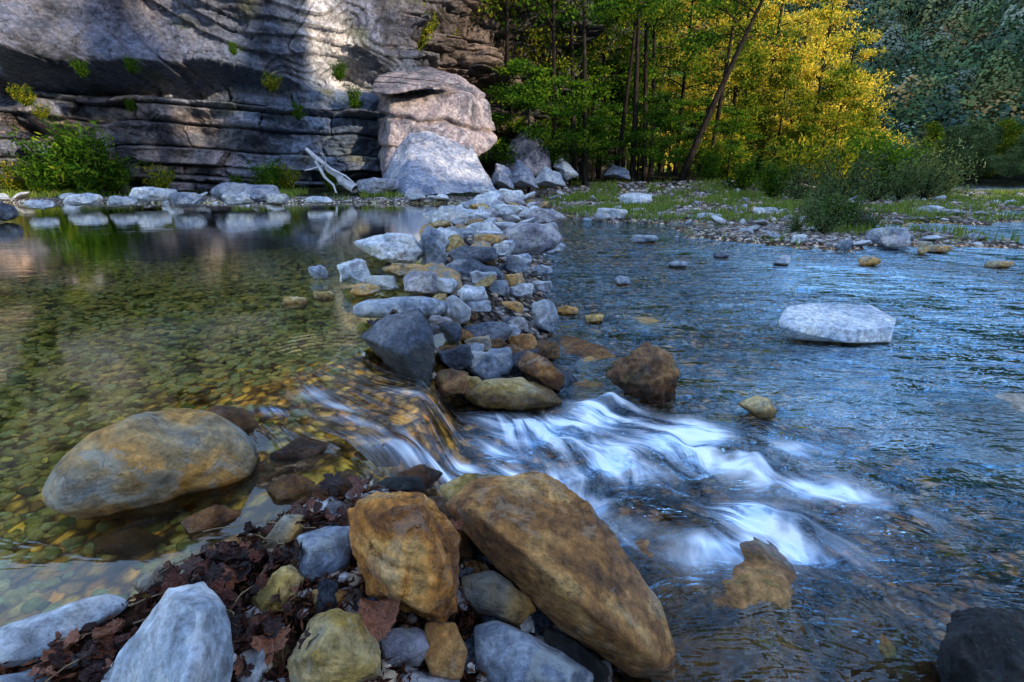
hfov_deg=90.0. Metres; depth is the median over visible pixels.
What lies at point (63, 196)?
river stone
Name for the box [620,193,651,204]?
rock
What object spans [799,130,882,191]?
shrub
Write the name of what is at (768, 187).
shrub
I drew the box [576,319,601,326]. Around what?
river stone
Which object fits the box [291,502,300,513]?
dead leaf
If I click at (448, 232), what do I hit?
river stone
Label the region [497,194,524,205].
rock
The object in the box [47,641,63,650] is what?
dead leaf
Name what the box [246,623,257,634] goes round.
dead leaf
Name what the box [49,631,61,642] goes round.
dead leaf
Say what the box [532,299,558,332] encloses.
rock
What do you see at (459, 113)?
boulder
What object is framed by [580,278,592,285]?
river stone
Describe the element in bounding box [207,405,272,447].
rock
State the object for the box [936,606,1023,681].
rock
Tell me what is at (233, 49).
shrub
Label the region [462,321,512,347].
rock
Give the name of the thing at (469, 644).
river stone
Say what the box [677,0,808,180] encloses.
tree
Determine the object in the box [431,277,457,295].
rock
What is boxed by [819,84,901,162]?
tree
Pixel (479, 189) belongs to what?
river stone
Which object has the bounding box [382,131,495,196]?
boulder
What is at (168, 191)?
river stone
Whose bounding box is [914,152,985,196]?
shrub
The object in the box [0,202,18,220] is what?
rock
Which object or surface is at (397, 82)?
boulder
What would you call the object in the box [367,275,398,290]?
rock
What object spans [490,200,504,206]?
river stone
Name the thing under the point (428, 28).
shrub
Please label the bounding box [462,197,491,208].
rock
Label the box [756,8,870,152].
tree
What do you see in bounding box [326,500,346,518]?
river stone
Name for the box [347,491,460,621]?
rock
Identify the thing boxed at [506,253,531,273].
rock
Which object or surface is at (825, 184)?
shrub
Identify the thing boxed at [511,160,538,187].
boulder
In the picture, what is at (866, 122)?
tree
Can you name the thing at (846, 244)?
rock
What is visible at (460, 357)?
rock
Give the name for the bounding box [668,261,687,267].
rock
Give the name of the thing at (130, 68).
shrub
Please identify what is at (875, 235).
rock
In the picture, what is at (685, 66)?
tree
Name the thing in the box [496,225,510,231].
river stone
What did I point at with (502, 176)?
boulder
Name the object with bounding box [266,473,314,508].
rock
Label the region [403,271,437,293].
rock
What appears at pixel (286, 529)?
rock
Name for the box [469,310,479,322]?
river stone
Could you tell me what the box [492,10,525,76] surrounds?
tree
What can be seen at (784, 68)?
tree
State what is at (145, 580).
rock
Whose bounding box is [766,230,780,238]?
river stone
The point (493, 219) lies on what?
river stone
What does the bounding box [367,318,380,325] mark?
dead leaf
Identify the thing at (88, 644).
dead leaf
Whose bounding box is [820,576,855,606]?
river stone
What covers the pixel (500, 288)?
river stone
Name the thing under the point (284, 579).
rock
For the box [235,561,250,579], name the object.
dead leaf
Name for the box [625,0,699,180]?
tree
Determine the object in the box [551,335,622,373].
rock
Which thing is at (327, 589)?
river stone
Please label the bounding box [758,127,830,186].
shrub
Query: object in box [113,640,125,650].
dead leaf
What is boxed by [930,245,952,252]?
rock
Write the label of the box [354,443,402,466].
rock
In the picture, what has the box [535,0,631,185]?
tree
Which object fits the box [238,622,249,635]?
dead leaf
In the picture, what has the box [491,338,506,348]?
river stone
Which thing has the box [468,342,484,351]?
river stone
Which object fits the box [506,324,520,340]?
rock
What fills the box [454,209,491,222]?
rock
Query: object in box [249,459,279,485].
rock
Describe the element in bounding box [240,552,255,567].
dead leaf
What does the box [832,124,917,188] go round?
shrub
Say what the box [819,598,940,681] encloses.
rock
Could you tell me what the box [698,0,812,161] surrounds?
tree
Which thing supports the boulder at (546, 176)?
on the ground at (342, 428)
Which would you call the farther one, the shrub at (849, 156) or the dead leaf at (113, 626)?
the shrub at (849, 156)
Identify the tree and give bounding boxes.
[470,0,537,150]
[478,58,579,192]
[481,55,561,157]
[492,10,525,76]
[507,0,608,171]
[509,0,623,181]
[510,10,611,76]
[524,60,591,148]
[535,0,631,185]
[539,75,615,186]
[557,61,632,178]
[567,106,635,182]
[581,0,674,178]
[586,0,627,81]
[587,59,663,177]
[594,0,698,175]
[597,12,673,167]
[600,0,673,180]
[603,63,688,177]
[605,0,666,181]
[619,88,688,183]
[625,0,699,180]
[637,0,726,171]
[640,0,734,175]
[640,97,703,179]
[657,0,787,171]
[662,95,730,178]
[664,0,801,139]
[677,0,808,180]
[679,0,781,151]
[681,0,787,157]
[693,106,763,176]
[696,37,776,176]
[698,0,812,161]
[700,0,828,174]
[742,48,820,178]
[749,0,855,158]
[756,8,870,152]
[762,86,822,170]
[763,0,894,172]
[779,65,864,173]
[800,29,921,153]
[802,60,889,180]
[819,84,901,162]
[833,102,888,161]
[911,120,949,171]
[930,122,977,176]
[948,118,1006,175]
[958,129,1002,179]
[973,114,1022,173]
[976,118,1023,178]
[995,146,1023,180]
[996,133,1023,180]
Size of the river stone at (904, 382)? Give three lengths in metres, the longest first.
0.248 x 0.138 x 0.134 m
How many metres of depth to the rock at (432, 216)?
9.10 m
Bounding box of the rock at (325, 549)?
[296,526,352,581]
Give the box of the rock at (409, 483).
[374,476,424,491]
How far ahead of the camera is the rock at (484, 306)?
3.90 m
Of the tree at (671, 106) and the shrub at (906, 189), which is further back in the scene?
the tree at (671, 106)
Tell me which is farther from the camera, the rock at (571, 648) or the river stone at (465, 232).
the river stone at (465, 232)
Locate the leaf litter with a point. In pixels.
(70, 676)
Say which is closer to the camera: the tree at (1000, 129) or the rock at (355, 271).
the rock at (355, 271)
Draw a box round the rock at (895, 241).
[880,235,910,247]
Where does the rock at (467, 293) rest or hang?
on the ground at (342, 428)
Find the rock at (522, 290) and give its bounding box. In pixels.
[509,283,533,298]
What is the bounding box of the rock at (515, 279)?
[504,273,525,286]
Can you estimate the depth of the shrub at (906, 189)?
19.80 m
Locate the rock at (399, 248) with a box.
[354,233,424,263]
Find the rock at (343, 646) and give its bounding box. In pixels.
[287,608,380,681]
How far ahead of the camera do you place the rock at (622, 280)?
5.84 m
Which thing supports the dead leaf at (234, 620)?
on the leaf litter
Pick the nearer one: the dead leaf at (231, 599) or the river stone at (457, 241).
the dead leaf at (231, 599)
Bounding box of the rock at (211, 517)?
[181,504,243,534]
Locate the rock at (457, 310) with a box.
[441,295,470,325]
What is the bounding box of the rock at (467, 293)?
[457,284,487,303]
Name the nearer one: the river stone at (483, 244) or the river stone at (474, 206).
the river stone at (483, 244)
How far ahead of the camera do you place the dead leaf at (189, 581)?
1.14 m
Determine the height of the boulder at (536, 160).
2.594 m
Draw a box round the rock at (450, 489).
[440,473,500,544]
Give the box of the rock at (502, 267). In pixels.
[499,264,508,272]
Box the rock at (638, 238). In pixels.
[631,234,657,243]
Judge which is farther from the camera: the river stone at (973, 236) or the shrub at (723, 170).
the shrub at (723, 170)
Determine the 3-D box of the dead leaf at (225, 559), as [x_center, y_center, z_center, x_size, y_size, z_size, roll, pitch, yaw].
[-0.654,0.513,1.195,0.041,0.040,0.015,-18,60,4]
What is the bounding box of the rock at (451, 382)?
[435,368,469,400]
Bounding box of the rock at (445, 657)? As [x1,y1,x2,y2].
[424,622,467,679]
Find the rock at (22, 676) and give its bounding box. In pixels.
[0,669,52,681]
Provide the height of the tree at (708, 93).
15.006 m
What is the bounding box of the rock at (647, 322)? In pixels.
[626,315,665,334]
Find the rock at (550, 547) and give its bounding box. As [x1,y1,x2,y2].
[445,472,675,679]
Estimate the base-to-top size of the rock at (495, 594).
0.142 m
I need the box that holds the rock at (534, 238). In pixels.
[501,222,561,255]
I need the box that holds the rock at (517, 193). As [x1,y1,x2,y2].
[499,188,523,197]
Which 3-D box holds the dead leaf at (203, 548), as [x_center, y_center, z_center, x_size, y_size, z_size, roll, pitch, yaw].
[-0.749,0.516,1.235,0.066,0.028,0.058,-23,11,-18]
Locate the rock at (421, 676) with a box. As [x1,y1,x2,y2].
[400,669,459,681]
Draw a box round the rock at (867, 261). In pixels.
[858,256,880,265]
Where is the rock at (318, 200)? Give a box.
[306,196,332,203]
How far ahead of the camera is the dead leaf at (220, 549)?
1.23 m
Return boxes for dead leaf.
[27,648,72,676]
[35,654,55,674]
[45,627,86,654]
[45,665,58,676]
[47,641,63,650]
[48,648,70,666]
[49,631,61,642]
[79,621,97,636]
[79,643,101,659]
[79,662,103,681]
[80,639,97,651]
[80,658,95,666]
[83,635,116,660]
[83,666,102,681]
[85,640,111,651]
[92,618,125,639]
[94,654,109,664]
[101,658,115,673]
[102,658,112,669]
[113,626,136,642]
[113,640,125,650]
[123,626,137,639]
[148,581,162,595]
[158,562,174,575]
[159,572,186,597]
[163,560,171,572]
[163,564,186,580]
[177,553,202,579]
[187,570,196,584]
[193,567,213,581]
[196,543,207,557]
[196,557,209,572]
[196,566,208,577]
[197,571,230,582]
[197,573,207,582]
[205,544,224,566]
[206,577,230,597]
[207,561,219,573]
[213,542,229,545]
[216,540,237,546]
[216,547,249,562]
[218,546,242,555]
[218,563,227,570]
[221,546,247,556]
[221,589,227,599]
[222,565,245,589]
[222,590,241,608]
[223,557,237,563]
[223,599,237,607]
[224,597,235,601]
[224,602,244,618]
[227,604,241,614]
[228,613,241,640]
[229,558,254,567]
[233,554,246,569]
[233,654,244,674]
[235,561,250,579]
[235,659,254,678]
[236,520,263,536]
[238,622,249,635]
[239,540,254,551]
[239,608,279,650]
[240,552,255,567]
[243,539,260,548]
[245,584,259,598]
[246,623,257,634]
[248,551,260,561]
[250,624,290,664]
[254,539,264,550]
[255,572,269,588]
[258,609,285,633]
[263,559,272,572]
[263,627,278,638]
[264,524,273,531]
[264,549,279,562]
[270,588,279,602]
[273,552,282,559]
[281,600,291,612]
[289,538,301,564]
[289,580,302,592]
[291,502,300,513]
[293,503,311,518]
[298,627,318,648]
[300,514,320,524]
[305,498,315,511]
[305,514,324,521]
[313,502,322,516]
[319,470,343,498]
[325,508,339,520]
[335,504,351,525]
[347,475,372,497]
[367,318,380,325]
[389,309,398,314]
[451,519,463,529]
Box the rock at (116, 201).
[107,195,137,206]
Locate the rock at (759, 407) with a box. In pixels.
[737,395,776,418]
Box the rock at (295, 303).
[282,296,307,309]
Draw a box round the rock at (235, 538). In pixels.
[213,533,246,549]
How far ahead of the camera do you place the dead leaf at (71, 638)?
1.00 m
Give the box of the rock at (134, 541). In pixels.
[92,528,162,555]
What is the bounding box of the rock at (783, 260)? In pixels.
[773,255,790,264]
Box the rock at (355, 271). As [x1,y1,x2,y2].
[337,258,370,283]
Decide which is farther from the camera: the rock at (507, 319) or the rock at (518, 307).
the rock at (518, 307)
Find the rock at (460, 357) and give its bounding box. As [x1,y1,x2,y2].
[438,344,473,370]
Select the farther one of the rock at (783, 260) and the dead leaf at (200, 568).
the rock at (783, 260)
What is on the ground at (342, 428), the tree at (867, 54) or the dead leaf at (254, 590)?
the tree at (867, 54)
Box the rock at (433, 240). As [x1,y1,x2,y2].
[421,226,446,264]
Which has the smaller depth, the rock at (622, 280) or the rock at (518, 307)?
the rock at (518, 307)
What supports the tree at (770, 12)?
on the ground at (342, 428)
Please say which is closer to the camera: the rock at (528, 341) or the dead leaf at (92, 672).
the dead leaf at (92, 672)
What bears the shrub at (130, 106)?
on the cliff
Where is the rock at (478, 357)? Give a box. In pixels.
[466,351,488,373]
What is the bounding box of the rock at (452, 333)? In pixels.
[437,322,462,344]
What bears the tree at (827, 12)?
on the ground at (342, 428)
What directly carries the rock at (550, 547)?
on the ground at (342, 428)
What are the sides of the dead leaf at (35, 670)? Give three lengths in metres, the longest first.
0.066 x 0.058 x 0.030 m
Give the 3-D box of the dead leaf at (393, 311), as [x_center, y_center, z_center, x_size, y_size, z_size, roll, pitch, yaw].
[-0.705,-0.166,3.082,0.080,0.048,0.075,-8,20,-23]
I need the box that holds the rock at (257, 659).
[236,648,267,681]
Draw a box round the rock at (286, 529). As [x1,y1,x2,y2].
[261,514,305,548]
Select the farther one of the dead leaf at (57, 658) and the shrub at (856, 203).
the shrub at (856, 203)
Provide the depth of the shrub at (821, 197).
11.62 m
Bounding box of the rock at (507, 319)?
[502,316,518,322]
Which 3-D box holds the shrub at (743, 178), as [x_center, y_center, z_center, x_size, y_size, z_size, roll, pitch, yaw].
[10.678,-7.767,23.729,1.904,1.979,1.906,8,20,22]
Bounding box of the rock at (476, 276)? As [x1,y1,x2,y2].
[469,270,496,283]
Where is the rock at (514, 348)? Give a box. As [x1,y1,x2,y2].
[503,344,523,353]
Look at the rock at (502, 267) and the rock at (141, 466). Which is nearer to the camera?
the rock at (141, 466)
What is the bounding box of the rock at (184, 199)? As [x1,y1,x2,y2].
[168,192,202,207]
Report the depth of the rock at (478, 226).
7.30 m
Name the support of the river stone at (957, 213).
on the ground at (342, 428)
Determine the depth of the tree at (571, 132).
23.02 m
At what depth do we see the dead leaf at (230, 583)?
1.16 m
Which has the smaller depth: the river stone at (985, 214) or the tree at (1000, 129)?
the river stone at (985, 214)
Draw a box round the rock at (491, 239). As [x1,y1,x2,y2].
[474,234,506,245]
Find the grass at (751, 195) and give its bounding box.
[0,176,1023,247]
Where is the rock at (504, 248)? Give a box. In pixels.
[493,240,514,256]
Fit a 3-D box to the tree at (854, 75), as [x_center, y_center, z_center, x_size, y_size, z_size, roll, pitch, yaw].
[19.338,-12.641,29.915,4.362,6.995,4.900,-4,19,-11]
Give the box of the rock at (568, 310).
[557,305,578,315]
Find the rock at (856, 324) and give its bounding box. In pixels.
[778,303,895,346]
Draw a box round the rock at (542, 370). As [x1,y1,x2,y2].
[516,351,564,390]
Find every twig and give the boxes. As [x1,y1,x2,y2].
[45,642,102,681]
[129,591,165,606]
[160,535,233,573]
[202,521,263,531]
[228,566,266,613]
[254,533,284,544]
[266,522,315,527]
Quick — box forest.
[625,0,1023,172]
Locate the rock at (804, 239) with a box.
[791,234,807,243]
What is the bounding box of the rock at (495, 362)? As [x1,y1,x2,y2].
[469,347,512,379]
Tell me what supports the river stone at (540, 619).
on the ground at (342, 428)
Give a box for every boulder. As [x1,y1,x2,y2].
[372,69,459,93]
[373,75,496,176]
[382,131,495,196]
[491,163,513,188]
[502,127,550,177]
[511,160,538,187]
[535,166,565,186]
[553,156,578,179]
[604,165,629,179]
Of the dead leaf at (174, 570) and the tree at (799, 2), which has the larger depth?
the tree at (799, 2)
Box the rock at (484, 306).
[466,300,490,311]
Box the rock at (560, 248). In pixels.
[546,243,565,254]
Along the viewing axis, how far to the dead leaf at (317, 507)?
1.43 m
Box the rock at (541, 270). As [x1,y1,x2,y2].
[531,264,552,276]
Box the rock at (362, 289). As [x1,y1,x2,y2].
[350,282,380,296]
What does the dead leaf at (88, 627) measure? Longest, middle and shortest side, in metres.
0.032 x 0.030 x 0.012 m
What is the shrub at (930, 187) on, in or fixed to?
on the ground at (342, 428)
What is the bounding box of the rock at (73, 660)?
[66,652,81,668]
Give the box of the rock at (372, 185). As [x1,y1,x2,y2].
[356,177,399,194]
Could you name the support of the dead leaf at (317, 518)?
on the leaf litter
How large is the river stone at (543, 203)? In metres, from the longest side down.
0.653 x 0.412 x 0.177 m
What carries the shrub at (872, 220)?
on the ground at (342, 428)
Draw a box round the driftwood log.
[304,147,357,192]
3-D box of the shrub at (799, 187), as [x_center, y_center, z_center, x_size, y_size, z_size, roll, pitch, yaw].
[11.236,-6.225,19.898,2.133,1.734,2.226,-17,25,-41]
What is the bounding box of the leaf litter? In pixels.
[0,483,510,681]
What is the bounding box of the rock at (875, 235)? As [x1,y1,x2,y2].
[865,227,910,243]
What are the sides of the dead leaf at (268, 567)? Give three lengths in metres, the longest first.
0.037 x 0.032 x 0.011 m
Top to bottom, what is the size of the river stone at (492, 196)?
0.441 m
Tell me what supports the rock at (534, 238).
on the ground at (342, 428)
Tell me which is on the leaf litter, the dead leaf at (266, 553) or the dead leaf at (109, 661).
the dead leaf at (109, 661)
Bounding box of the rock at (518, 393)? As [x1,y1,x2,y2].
[464,377,562,410]
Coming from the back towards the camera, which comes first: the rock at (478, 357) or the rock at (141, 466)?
the rock at (478, 357)
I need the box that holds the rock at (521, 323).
[507,317,528,332]
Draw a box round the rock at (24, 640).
[0,594,128,668]
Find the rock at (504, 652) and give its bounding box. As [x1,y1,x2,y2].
[473,621,593,681]
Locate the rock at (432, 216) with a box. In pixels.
[422,210,451,222]
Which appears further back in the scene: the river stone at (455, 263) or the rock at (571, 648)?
the river stone at (455, 263)
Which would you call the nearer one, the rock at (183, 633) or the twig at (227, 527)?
the rock at (183, 633)
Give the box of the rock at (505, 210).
[493,204,522,217]
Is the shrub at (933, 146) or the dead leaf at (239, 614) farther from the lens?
the shrub at (933, 146)
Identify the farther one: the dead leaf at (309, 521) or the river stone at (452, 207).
the river stone at (452, 207)
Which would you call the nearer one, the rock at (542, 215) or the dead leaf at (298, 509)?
the dead leaf at (298, 509)
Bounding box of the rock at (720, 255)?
[713,252,729,258]
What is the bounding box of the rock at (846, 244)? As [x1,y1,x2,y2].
[836,239,853,250]
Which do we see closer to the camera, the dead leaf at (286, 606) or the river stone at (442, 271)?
the dead leaf at (286, 606)
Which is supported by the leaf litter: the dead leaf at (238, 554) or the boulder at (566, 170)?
the dead leaf at (238, 554)
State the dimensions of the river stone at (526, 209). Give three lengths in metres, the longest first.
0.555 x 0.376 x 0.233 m
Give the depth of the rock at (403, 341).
2.74 m
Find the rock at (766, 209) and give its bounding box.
[752,207,777,213]
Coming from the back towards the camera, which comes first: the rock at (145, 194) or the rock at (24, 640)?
the rock at (145, 194)
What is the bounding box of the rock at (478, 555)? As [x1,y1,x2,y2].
[471,544,494,568]
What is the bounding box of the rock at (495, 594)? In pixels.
[461,570,535,625]
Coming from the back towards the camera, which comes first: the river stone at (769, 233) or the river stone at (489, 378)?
the river stone at (769, 233)
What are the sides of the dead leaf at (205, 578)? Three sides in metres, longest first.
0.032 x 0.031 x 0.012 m
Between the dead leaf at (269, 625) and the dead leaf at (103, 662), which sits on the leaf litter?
the dead leaf at (269, 625)
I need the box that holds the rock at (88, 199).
[63,193,102,205]
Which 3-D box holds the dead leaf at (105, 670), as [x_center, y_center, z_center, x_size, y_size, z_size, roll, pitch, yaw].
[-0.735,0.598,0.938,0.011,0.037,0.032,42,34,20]
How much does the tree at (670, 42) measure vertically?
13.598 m
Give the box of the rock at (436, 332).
[430,323,439,340]
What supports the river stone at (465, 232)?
on the ground at (342, 428)
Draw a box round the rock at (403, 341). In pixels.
[360,308,434,387]
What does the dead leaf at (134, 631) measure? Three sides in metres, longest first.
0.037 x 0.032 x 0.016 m
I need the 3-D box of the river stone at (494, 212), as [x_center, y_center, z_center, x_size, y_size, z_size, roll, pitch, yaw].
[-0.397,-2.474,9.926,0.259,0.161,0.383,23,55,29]
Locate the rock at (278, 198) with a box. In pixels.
[266,193,288,203]
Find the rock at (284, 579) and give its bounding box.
[252,565,304,612]
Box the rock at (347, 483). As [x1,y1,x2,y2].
[312,471,353,499]
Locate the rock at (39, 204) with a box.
[24,200,55,209]
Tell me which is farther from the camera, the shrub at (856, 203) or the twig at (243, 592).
the shrub at (856, 203)
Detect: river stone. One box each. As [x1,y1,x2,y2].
[0,193,9,199]
[0,197,13,199]
[12,192,29,198]
[59,193,74,198]
[165,188,176,198]
[316,579,338,613]
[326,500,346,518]
[405,263,462,297]
[408,193,425,199]
[419,224,436,233]
[420,238,449,247]
[430,221,451,227]
[432,294,446,300]
[434,193,448,200]
[435,345,458,357]
[437,227,456,237]
[443,205,461,209]
[445,259,466,267]
[446,235,464,251]
[451,219,464,225]
[452,228,478,237]
[455,223,466,228]
[458,376,503,396]
[458,567,474,578]
[460,328,473,341]
[462,560,489,573]
[464,634,475,672]
[466,218,483,225]
[468,203,489,208]
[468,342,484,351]
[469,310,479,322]
[471,186,487,193]
[471,241,496,265]
[474,275,496,287]
[479,230,501,234]
[480,214,491,219]
[481,615,512,625]
[483,217,495,224]
[487,191,500,201]
[487,206,498,216]
[489,280,509,296]
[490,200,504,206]
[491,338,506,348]
[493,222,516,225]
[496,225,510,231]
[503,215,519,222]
[510,348,538,377]
[517,217,534,223]
[519,205,531,212]
[523,191,534,200]
[531,601,551,634]
[536,340,559,359]
[540,201,548,206]
[560,370,577,388]
[573,356,595,372]
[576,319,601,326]
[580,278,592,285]
[603,313,610,320]
[657,294,669,303]
[711,215,725,221]
[748,225,759,230]
[755,220,767,224]
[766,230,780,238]
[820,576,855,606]
[852,240,871,245]
[893,396,938,421]
[897,378,923,396]
[921,235,941,240]
[932,195,945,199]
[939,209,952,214]
[945,210,967,215]
[962,232,987,240]
[975,211,987,215]
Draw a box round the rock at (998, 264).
[984,260,1013,268]
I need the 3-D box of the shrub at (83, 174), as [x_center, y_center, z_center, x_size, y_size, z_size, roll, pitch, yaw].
[-13.318,-5.763,16.097,2.501,2.598,2.498,-3,19,-8]
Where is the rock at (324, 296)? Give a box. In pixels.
[313,291,334,302]
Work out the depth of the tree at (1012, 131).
42.59 m
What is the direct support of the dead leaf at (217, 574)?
on the dead leaf
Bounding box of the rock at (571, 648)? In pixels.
[542,627,608,681]
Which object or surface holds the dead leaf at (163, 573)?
on the dead leaf at (166, 564)
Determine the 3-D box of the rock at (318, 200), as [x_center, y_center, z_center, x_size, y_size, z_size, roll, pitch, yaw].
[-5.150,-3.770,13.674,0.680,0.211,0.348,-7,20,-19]
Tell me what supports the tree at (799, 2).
on the ground at (342, 428)
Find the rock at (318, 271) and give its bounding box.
[308,264,328,279]
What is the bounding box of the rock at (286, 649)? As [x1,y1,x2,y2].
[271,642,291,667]
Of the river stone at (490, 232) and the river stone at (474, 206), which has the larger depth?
the river stone at (474, 206)
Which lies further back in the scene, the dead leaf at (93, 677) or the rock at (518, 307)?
the rock at (518, 307)
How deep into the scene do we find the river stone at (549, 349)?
3.44 m
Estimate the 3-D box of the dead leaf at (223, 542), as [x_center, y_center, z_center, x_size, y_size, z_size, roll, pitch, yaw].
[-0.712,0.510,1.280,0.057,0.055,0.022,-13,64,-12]
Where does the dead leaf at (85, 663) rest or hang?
on the leaf litter
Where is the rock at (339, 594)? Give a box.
[312,589,346,607]
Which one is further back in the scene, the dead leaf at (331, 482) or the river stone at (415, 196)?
the river stone at (415, 196)
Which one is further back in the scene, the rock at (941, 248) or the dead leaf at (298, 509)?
the rock at (941, 248)
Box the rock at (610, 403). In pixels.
[566,379,619,410]
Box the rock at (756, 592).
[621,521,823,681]
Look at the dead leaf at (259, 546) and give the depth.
1.25 m
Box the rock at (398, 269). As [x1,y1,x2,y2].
[382,263,422,276]
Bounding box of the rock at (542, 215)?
[526,208,565,223]
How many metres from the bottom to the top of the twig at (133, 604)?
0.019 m
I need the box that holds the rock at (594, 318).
[585,314,603,322]
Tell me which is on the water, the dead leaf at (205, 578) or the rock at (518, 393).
the rock at (518, 393)
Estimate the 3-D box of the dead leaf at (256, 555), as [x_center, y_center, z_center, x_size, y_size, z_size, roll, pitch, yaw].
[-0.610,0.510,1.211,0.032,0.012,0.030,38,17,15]
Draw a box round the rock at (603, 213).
[595,208,627,219]
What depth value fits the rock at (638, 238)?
9.16 m
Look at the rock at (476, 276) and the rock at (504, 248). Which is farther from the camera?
the rock at (504, 248)
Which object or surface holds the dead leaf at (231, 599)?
on the dead leaf at (232, 605)
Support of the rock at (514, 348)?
on the ground at (342, 428)
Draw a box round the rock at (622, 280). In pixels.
[616,275,629,284]
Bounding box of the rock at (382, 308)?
[353,296,445,317]
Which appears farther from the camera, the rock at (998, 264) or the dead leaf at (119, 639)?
the rock at (998, 264)
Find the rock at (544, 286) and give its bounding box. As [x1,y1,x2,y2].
[533,280,552,293]
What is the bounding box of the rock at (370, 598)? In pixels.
[355,597,379,610]
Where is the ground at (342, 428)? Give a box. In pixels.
[0,172,1023,681]
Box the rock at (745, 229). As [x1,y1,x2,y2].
[738,227,753,232]
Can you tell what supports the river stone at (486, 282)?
on the ground at (342, 428)
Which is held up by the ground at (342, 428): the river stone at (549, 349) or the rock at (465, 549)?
the rock at (465, 549)
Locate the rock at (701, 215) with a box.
[695,212,721,219]
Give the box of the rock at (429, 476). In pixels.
[397,464,442,490]
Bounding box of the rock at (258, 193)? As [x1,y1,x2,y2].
[210,182,280,201]
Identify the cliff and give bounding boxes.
[0,0,643,192]
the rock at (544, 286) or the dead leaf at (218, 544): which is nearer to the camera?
the dead leaf at (218, 544)
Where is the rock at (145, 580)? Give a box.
[131,563,164,594]
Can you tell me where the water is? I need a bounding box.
[0,186,1023,674]
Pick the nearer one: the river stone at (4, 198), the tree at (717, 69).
the river stone at (4, 198)
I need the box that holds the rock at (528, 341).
[507,333,536,349]
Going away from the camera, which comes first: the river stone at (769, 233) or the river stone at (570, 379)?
the river stone at (570, 379)
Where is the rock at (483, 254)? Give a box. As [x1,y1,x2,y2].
[449,245,497,262]
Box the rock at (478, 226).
[466,222,501,232]
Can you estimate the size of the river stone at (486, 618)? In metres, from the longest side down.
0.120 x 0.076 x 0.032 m
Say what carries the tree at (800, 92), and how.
on the ground at (342, 428)
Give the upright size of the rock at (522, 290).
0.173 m
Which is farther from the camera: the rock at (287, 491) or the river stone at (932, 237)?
the river stone at (932, 237)
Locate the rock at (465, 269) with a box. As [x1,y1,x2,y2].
[451,258,504,279]
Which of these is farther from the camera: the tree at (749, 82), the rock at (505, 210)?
the tree at (749, 82)
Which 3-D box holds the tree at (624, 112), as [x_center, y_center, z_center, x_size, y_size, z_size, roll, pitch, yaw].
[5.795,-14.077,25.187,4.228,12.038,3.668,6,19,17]
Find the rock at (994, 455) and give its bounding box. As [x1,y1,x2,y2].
[908,392,1023,502]
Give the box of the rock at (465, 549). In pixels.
[427,496,472,559]
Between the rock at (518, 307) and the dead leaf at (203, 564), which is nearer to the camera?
the dead leaf at (203, 564)
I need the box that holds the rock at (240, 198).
[221,192,257,205]
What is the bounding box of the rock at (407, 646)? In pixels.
[380,627,428,666]
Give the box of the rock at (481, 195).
[475,194,487,197]
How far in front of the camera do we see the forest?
72.67 m
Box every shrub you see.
[0,122,95,191]
[0,157,31,191]
[6,82,37,106]
[6,151,58,195]
[29,102,50,121]
[35,114,148,195]
[68,56,91,78]
[82,152,135,194]
[121,53,142,74]
[123,97,139,111]
[139,163,176,188]
[223,173,242,182]
[226,39,241,55]
[242,156,285,188]
[260,70,282,92]
[274,161,301,191]
[289,100,307,121]
[317,168,341,190]
[324,57,348,82]
[338,82,364,108]
[417,2,439,50]
[686,145,727,181]
[698,129,758,179]
[721,151,760,190]
[754,156,803,198]
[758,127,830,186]
[768,158,829,199]
[780,179,840,222]
[783,206,809,232]
[798,185,859,234]
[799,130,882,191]
[805,166,846,202]
[812,144,896,198]
[820,189,867,228]
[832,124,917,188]
[836,180,878,227]
[844,157,918,201]
[850,202,891,229]
[860,131,941,197]
[880,143,937,199]
[891,149,972,198]
[892,128,975,195]
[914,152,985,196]
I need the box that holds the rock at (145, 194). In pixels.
[129,187,167,201]
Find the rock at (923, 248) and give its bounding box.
[917,241,933,254]
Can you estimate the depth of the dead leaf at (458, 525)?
1.32 m
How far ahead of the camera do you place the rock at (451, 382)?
2.79 m
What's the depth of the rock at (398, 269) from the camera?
4.47 m
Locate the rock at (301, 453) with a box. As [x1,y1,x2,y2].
[269,436,332,471]
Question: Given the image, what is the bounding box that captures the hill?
[639,0,1023,170]
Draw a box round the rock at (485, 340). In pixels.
[464,335,491,350]
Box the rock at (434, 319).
[428,314,452,324]
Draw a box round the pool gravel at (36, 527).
[0,261,422,625]
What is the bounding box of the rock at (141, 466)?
[41,408,260,519]
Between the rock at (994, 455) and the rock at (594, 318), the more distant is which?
the rock at (594, 318)
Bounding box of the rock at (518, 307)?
[502,301,523,313]
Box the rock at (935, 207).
[916,205,944,213]
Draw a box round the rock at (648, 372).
[605,342,679,404]
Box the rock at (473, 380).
[466,375,481,386]
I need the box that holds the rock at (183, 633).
[101,582,233,681]

